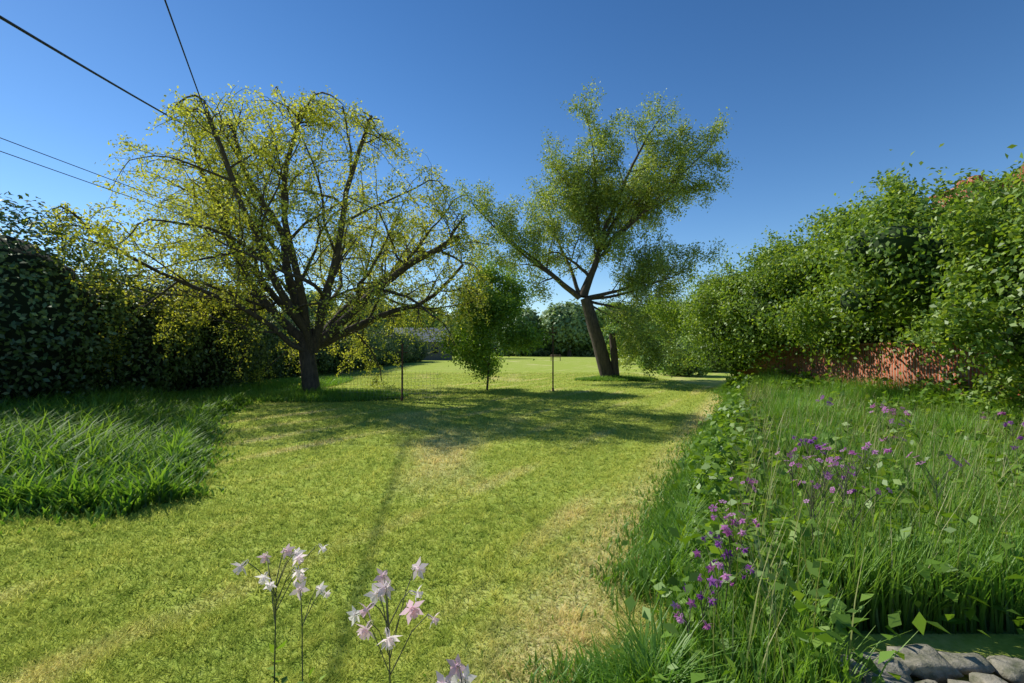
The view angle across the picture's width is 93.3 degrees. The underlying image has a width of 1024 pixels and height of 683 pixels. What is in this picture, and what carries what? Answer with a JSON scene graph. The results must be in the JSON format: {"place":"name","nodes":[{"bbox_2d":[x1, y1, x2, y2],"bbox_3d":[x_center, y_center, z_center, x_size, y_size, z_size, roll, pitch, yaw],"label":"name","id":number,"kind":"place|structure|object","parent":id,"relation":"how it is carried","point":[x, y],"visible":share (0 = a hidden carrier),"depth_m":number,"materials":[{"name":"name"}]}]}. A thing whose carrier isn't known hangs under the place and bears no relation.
{"place":"outdoors","nodes":[
{"label":"outdoors","id":0,"kind":"place"},
{"bbox_2d":[0,15,189,127],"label":"cable","id":1,"kind":"object","parent":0,"point":[49,46],"visible":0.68,"depth_m":7.52,"materials":[{"name":"black plastic"}]},
{"bbox_2d":[232,543,326,682],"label":"columbine","id":2,"kind":"object","parent":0,"point":[298,557],"depth_m":1.91,"materials":[{"name":"white plant"}]},
{"bbox_2d":[290,580,330,682],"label":"columbine","id":3,"kind":"object","parent":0,"point":[321,588],"depth_m":2.00,"materials":[{"name":"plant"}]},
{"bbox_2d":[346,556,439,682],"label":"columbine","id":4,"kind":"object","parent":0,"point":[414,613],"depth_m":1.67,"materials":[{"name":"white plant"}]},
{"bbox_2d":[394,328,451,359],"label":"barn","id":5,"kind":"structure","parent":0,"point":[436,356],"depth_m":75.01,"materials":[{"name":"metal"}]},
{"bbox_2d":[422,347,437,358],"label":"barn openings","id":6,"kind":"object","parent":5,"relation":"attached to","point":[433,350],"visible":0.12,"depth_m":74.96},
{"bbox_2d":[436,654,476,682],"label":"columbine","id":7,"kind":"object","parent":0,"point":[453,676],"depth_m":1.49,"materials":[{"name":"plant"}]},
{"bbox_2d":[0,356,1023,682],"bbox_3d":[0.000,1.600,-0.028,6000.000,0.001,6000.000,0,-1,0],"label":"ground","id":8,"kind":"structure","parent":0,"point":[998,644],"depth_m":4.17,"materials":[{"name":"green plant"}]},
{"bbox_2d":[0,381,239,498],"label":"strap leaf clump","id":9,"kind":"object","parent":8,"relation":"on","point":[119,429],"visible":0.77,"depth_m":7.33,"materials":[{"name":"green plant"}]},
{"bbox_2d":[0,391,263,534],"bbox_3d":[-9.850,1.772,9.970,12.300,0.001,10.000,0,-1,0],"label":"tall grass","id":10,"kind":"structure","parent":8,"relation":"on","point":[97,473],"depth_m":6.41,"materials":[{"name":"green plant"}]},
{"bbox_2d":[0,191,431,411],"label":"hedge","id":11,"kind":"object","parent":8,"relation":"on","point":[165,381],"depth_m":12.72,"materials":[{"name":"green plant"}]},
{"bbox_2d":[138,375,352,405],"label":"rough grass","id":12,"kind":"structure","parent":8,"relation":"on","point":[294,383],"depth_m":18.44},
{"bbox_2d":[23,81,493,392],"bbox_3d":[-7.044,-2.941,16.644,12.814,9.929,12.776,0,-1,0],"label":"apple tree","id":13,"kind":"object","parent":8,"relation":"on","point":[185,213],"depth_m":14.77,"materials":[{"name":"green plant"}]},
{"bbox_2d":[1,138,268,238],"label":"power line","id":14,"kind":"object","parent":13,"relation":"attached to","point":[108,178],"visible":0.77,"depth_m":9.75,"materials":[{"name":"black"}]},
{"bbox_2d":[0,151,280,249],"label":"power line","id":15,"kind":"object","parent":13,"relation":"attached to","point":[112,190],"visible":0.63,"depth_m":9.84,"materials":[{"name":"black"}]},
{"bbox_2d":[164,0,232,186],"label":"cable","id":16,"kind":"object","parent":13,"relation":"attached to","point":[193,77],"visible":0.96,"depth_m":6.49,"materials":[{"name":"black plastic"}]},
{"bbox_2d":[281,287,338,322],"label":"tree","id":17,"kind":"object","parent":8,"relation":"on","point":[309,293],"depth_m":97.84,"materials":[{"name":"green plant"}]},
{"bbox_2d":[227,387,408,402],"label":"rough grass","id":18,"kind":"structure","parent":8,"relation":"on","point":[323,394],"depth_m":15.51,"materials":[{"name":"green plant"}]},
{"bbox_2d":[329,296,399,331],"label":"tree","id":19,"kind":"object","parent":8,"relation":"on","point":[381,320],"depth_m":94.14,"materials":[{"name":"green plant"}]},
{"bbox_2d":[338,370,440,401],"bbox_3d":[-3.900,1.395,15.278,3.458,0.953,0.311,0,-1,10],"label":"wire fence","id":20,"kind":"object","parent":8,"relation":"on","point":[357,373],"visible":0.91,"depth_m":15.22,"materials":[{"name":"grey metal"}]},
{"bbox_2d":[396,344,407,400],"bbox_3d":[-3.450,0.992,15.185,0.360,1.850,0.090,0,-1,0],"label":"line post","id":21,"kind":"object","parent":8,"relation":"on","point":[402,352],"visible":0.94,"depth_m":15.17,"materials":[{"name":"brown wood"}]},
{"bbox_2d":[392,303,444,327],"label":"tree","id":22,"kind":"object","parent":8,"relation":"on","point":[436,321],"depth_m":96.81,"materials":[{"name":"green plant"}]},
{"bbox_2d":[438,309,496,344],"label":"tree","id":23,"kind":"object","parent":8,"relation":"on","point":[443,320],"depth_m":89.68,"materials":[{"name":"green plant"}]},
{"bbox_2d":[429,257,558,389],"bbox_3d":[-1.005,-0.685,19.054,4.216,5.350,4.722,0,-1,-24],"label":"young tree","id":24,"kind":"object","parent":8,"relation":"on","point":[512,301],"depth_m":18.34,"materials":[{"name":"green plant"}]},
{"bbox_2d":[452,339,594,355],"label":"hedge","id":25,"kind":"object","parent":8,"relation":"on","point":[548,349],"depth_m":122.76,"materials":[{"name":"green plant"}]},
{"bbox_2d":[502,305,544,355],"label":"tree","id":26,"kind":"object","parent":8,"relation":"on","point":[533,316],"depth_m":118.21,"materials":[{"name":"green plant"}]},
{"bbox_2d":[548,326,557,390],"bbox_3d":[1.600,0.682,18.891,0.360,2.600,0.090,0,-1,0],"label":"line post","id":27,"kind":"object","parent":8,"relation":"on","point":[552,332],"visible":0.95,"depth_m":18.88,"materials":[{"name":"brown wood"}]},
{"bbox_2d":[535,298,600,356],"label":"tree","id":28,"kind":"object","parent":8,"relation":"on","point":[570,314],"depth_m":113.23,"materials":[{"name":"green plant"}]},
{"bbox_2d":[423,382,759,682],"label":"meadow edge tufts","id":29,"kind":"object","parent":8,"relation":"on","point":[641,657],"visible":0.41,"depth_m":3.10,"materials":[{"name":"green plant"}]},
{"bbox_2d":[447,76,742,380],"bbox_3d":[4.080,-5.692,26.250,15.408,15.946,7.412,0,-1,0],"label":"pear tree","id":30,"kind":"object","parent":8,"relation":"on","point":[638,276],"depth_m":25.22,"materials":[{"name":"green plant"}]},
{"bbox_2d":[586,301,631,350],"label":"tree","id":31,"kind":"object","parent":8,"relation":"on","point":[600,318],"depth_m":117.18,"materials":[{"name":"green plant"}]},
{"bbox_2d":[574,374,657,381],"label":"rough grass","id":32,"kind":"structure","parent":8,"relation":"on","point":[628,378],"depth_m":24.97,"materials":[{"name":"green plant"}]},
{"bbox_2d":[601,323,634,362],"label":"tree","id":33,"kind":"object","parent":8,"relation":"on","point":[606,338],"depth_m":54.58,"materials":[{"name":"green plant"}]},
{"bbox_2d":[629,298,689,341],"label":"tree","id":34,"kind":"object","parent":8,"relation":"on","point":[663,330],"depth_m":47.26,"materials":[{"name":"green plant"}]},
{"bbox_2d":[634,334,729,376],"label":"shrubs","id":35,"kind":"object","parent":8,"relation":"on","point":[700,369],"depth_m":29.09,"materials":[{"name":"green plant"}]},
{"bbox_2d":[671,598,711,668],"bbox_3d":[0.826,1.453,2.278,0.162,0.389,0.233,0,-1,0],"label":"purple flower","id":36,"kind":"object","parent":8,"relation":"on","point":[680,619],"depth_m":2.29,"materials":[{"name":"purple plant"}]},
{"bbox_2d":[683,576,722,642],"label":"purple flower","id":37,"kind":"object","parent":8,"relation":"on","point":[712,580],"depth_m":2.41,"materials":[{"name":"purple plant"}]},
{"bbox_2d":[692,549,733,632],"bbox_3d":[1.002,1.380,2.470,0.203,0.529,0.284,0,-1,0],"label":"purple flower","id":38,"kind":"object","parent":8,"relation":"on","point":[697,553],"depth_m":2.45,"materials":[{"name":"purple plant"}]},
{"bbox_2d":[711,514,744,593],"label":"purple flower","id":39,"kind":"object","parent":8,"relation":"on","point":[724,527],"depth_m":2.81,"materials":[{"name":"purple plant"}]},
{"bbox_2d":[712,549,754,614],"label":"columbine flower","id":40,"kind":"object","parent":8,"relation":"on","point":[730,551],"depth_m":2.68,"materials":[{"name":"purple plant"}]},
{"bbox_2d":[724,516,759,574],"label":"columbine flower","id":41,"kind":"object","parent":8,"relation":"on","point":[743,533],"depth_m":2.99,"materials":[{"name":"purple plant"}]},
{"bbox_2d":[603,363,1023,682],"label":"meadow weeds","id":42,"kind":"object","parent":8,"relation":"on","point":[842,621],"visible":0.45,"depth_m":3.52,"materials":[{"name":"green plant"}]},
{"bbox_2d":[646,365,1023,682],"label":"meadow seed stems","id":43,"kind":"object","parent":8,"relation":"on","point":[1003,471],"visible":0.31,"depth_m":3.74,"materials":[{"name":"green plant"}]},
{"bbox_2d":[701,530,747,613],"bbox_3d":[1.098,1.336,2.533,0.194,0.618,0.240,0,-1,0],"label":"purple flower","id":44,"kind":"object","parent":43,"relation":"on","point":[725,562],"depth_m":2.55,"materials":[{"name":"purple plant"}]},
{"bbox_2d":[709,500,747,562],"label":"meadow flower","id":45,"kind":"object","parent":43,"relation":"on","point":[733,539],"depth_m":3.05,"materials":[{"name":"purple plant"}]},
{"bbox_2d":[728,477,757,512],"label":"meadow flower","id":46,"kind":"object","parent":43,"relation":"on","point":[752,482],"depth_m":4.07,"materials":[{"name":"purple plant"}]},
{"bbox_2d":[775,447,805,519],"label":"flower","id":47,"kind":"object","parent":43,"relation":"on","point":[791,472],"depth_m":3.57,"materials":[{"name":"purple plant"}]},
{"bbox_2d":[792,435,816,460],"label":"meadow flower","id":48,"kind":"object","parent":43,"relation":"on","point":[810,441],"depth_m":5.22,"materials":[{"name":"purple plant"}]},
{"bbox_2d":[804,438,825,462],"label":"meadow flower","id":49,"kind":"object","parent":43,"relation":"on","point":[817,448],"depth_m":5.09,"materials":[{"name":"purple plant"}]},
{"bbox_2d":[792,450,841,546],"bbox_3d":[2.117,1.211,3.326,0.229,0.896,0.272,1,-1,-27],"label":"campion","id":50,"kind":"object","parent":43,"relation":"on","point":[823,479],"depth_m":3.32,"materials":[{"name":"green plant"}]},
{"bbox_2d":[788,462,848,556],"bbox_3d":[1.972,1.214,3.151,0.344,0.882,0.217,0,-1,0],"label":"campion","id":51,"kind":"object","parent":43,"relation":"on","point":[818,489],"depth_m":3.16,"materials":[{"name":"green plant"}]},
{"bbox_2d":[795,479,843,562],"bbox_3d":[1.890,1.253,3.044,0.242,0.801,0.276,0,-1,0],"label":"flower","id":52,"kind":"object","parent":43,"relation":"on","point":[810,511],"depth_m":3.02,"materials":[{"name":"green plant"}]},
{"bbox_2d":[816,395,833,406],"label":"meadow flower","id":53,"kind":"object","parent":43,"relation":"on","point":[827,401],"depth_m":8.28,"materials":[{"name":"purple plant"}]},
{"bbox_2d":[816,458,853,530],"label":"flower","id":54,"kind":"object","parent":43,"relation":"on","point":[837,474],"depth_m":3.35,"materials":[{"name":"purple plant"}]},
{"bbox_2d":[816,446,860,519],"bbox_3d":[2.375,1.215,3.511,0.220,0.895,0.274,1,-1,-43],"label":"flower","id":55,"kind":"object","parent":43,"relation":"on","point":[842,471],"depth_m":3.51,"materials":[{"name":"green plant"}]},
{"bbox_2d":[823,471,856,512],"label":"meadow flower","id":56,"kind":"object","parent":43,"relation":"on","point":[842,477],"depth_m":3.76,"materials":[{"name":"purple plant"}]},
{"bbox_2d":[826,443,873,510],"bbox_3d":[2.591,1.231,3.709,0.331,0.870,0.192,-1,-1,40],"label":"flower","id":57,"kind":"object","parent":43,"relation":"on","point":[856,473],"depth_m":3.67,"materials":[{"name":"green plant"}]},
{"bbox_2d":[830,486,892,546],"bbox_3d":[2.182,1.296,3.032,0.208,0.796,0.284,1,-1,-27],"label":"flower","id":58,"kind":"object","parent":43,"relation":"on","point":[853,520],"depth_m":3.08,"materials":[{"name":"green plant"}]},
{"bbox_2d":[844,441,891,479],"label":"meadow flower","id":59,"kind":"object","parent":43,"relation":"on","point":[885,450],"depth_m":4.24,"materials":[{"name":"plant"}]},
{"bbox_2d":[870,403,891,438],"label":"meadow flower","id":60,"kind":"object","parent":43,"relation":"on","point":[882,409],"depth_m":6.84,"materials":[{"name":"purple plant"}]},
{"bbox_2d":[879,436,906,446],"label":"meadow flower","id":61,"kind":"object","parent":43,"relation":"on","point":[892,438],"depth_m":5.80,"materials":[{"name":"plant"}]},
{"bbox_2d":[889,419,910,430],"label":"meadow flower","id":62,"kind":"object","parent":43,"relation":"on","point":[899,423],"depth_m":6.84,"materials":[{"name":"plant"}]},
{"bbox_2d":[892,410,910,418],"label":"meadow flower","id":63,"kind":"object","parent":43,"relation":"on","point":[905,412],"depth_m":7.71,"materials":[{"name":"plant"}]},
{"bbox_2d":[907,452,970,525],"bbox_3d":[3.065,1.234,3.473,0.157,0.855,0.349,1,-1,-43],"label":"meadow flower","id":64,"kind":"object","parent":43,"relation":"on","point":[936,479],"depth_m":3.48,"materials":[{"name":"green plant"}]},
{"bbox_2d":[980,411,1005,426],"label":"meadow flower","id":65,"kind":"object","parent":43,"relation":"on","point":[1003,413],"depth_m":6.87,"materials":[{"name":"plant"}]},
{"bbox_2d":[1003,421,1023,444],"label":"meadow flower","id":66,"kind":"object","parent":43,"relation":"on","point":[1010,422],"depth_m":5.49,"materials":[{"name":"purple plant"}]},
{"bbox_2d":[662,143,1023,397],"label":"wall shrubs","id":67,"kind":"object","parent":8,"relation":"on","point":[784,340],"depth_m":9.08,"materials":[{"name":"green plant"}]},
{"bbox_2d":[736,341,1023,399],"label":"garden wall","id":68,"kind":"structure","parent":8,"relation":"on","point":[893,365],"depth_m":10.87,"materials":[{"name":"brick"}]},
{"bbox_2d":[851,652,912,681],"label":"edge stone","id":69,"kind":"object","parent":8,"relation":"on","point":[901,668],"visible":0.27,"depth_m":2.30,"materials":[{"name":"grey stone"}]},
{"bbox_2d":[887,644,963,682],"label":"edge stone","id":70,"kind":"object","parent":8,"relation":"on","point":[924,661],"visible":0.79,"depth_m":2.32,"materials":[{"name":"grey stone"}]},
{"bbox_2d":[849,625,1018,633],"bbox_3d":[7.589,1.755,9.043,6.882,0.001,18.695,0,-1,25],"label":"meadow base","id":71,"kind":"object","parent":8,"relation":"on","point":[927,632],"depth_m":2.73,"materials":[{"name":"green plant"}]},
{"bbox_2d":[937,651,994,674],"bbox_3d":[2.234,1.585,2.379,0.238,0.071,0.132,0,-1,0],"label":"edge stone","id":72,"kind":"object","parent":8,"relation":"on","point":[964,663],"visible":0.78,"depth_m":2.34,"materials":[{"name":"grey stone"}]},
{"bbox_2d":[929,175,1012,208],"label":"shrub","id":73,"kind":"object","parent":8,"relation":"on","point":[971,180],"visible":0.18,"depth_m":13.84,"materials":[{"name":"green plant"}]},
{"bbox_2d":[986,655,1023,682],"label":"edge stone","id":74,"kind":"object","parent":8,"relation":"on","point":[1010,669],"visible":0.91,"depth_m":2.31,"materials":[{"name":"grey stone"}]},
{"bbox_2d":[0,0,1023,317],"label":"sky","id":75,"kind":"structure","parent":0,"point":[817,94],"materials":[{"name":"blue"}]},
{"bbox_2d":[646,173,1023,399],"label":"shrub sprays","id":76,"kind":"object","parent":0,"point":[855,328],"depth_m":9.30,"materials":[{"name":"green plant"}]},
{"bbox_2d":[637,160,1023,410],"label":"hedge","id":77,"kind":"object","parent":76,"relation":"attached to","point":[956,323],"visible":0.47,"depth_m":8.80,"materials":[{"name":"green plant"}]},
{"bbox_2d":[1007,163,1023,212],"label":"brick house","id":78,"kind":"structure","parent":0,"point":[1020,177],"depth_m":13.31,"materials":[{"name":"brick"}]},
{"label":"edge soil","id":79,"kind":"structure","parent":0,"visible":0},
{"bbox_2d":[836,654,868,678],"bbox_3d":[1.597,1.570,2.317,0.188,0.094,0.170,0,-1,0],"label":"edge stone","id":80,"kind":"object","parent":79,"relation":"on","point":[853,664],"visible":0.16,"depth_m":2.27,"materials":[{"name":"grey stone"}]},
{"bbox_2d":[861,672,910,682],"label":"edge stone","id":81,"kind":"object","parent":79,"relation":"on","point":[887,678],"visible":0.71,"depth_m":2.21,"materials":[{"name":"grey stone"}]},
{"bbox_2d":[911,679,936,682],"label":"edge stone","id":82,"kind":"object","parent":79,"relation":"on","point":[928,681],"visible":0.92,"depth_m":2.24,"materials":[{"name":"grey stone"}]},
{"bbox_2d":[948,679,970,682],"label":"edge stone","id":83,"kind":"object","parent":79,"relation":"on","point":[953,681],"visible":1,"depth_m":2.22,"materials":[{"name":"grey stone"}]},
{"bbox_2d":[969,672,1007,682],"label":"edge stone","id":84,"kind":"object","parent":79,"relation":"on","point":[975,677],"visible":1,"depth_m":2.24,"materials":[{"name":"grey stone"}]}
]}

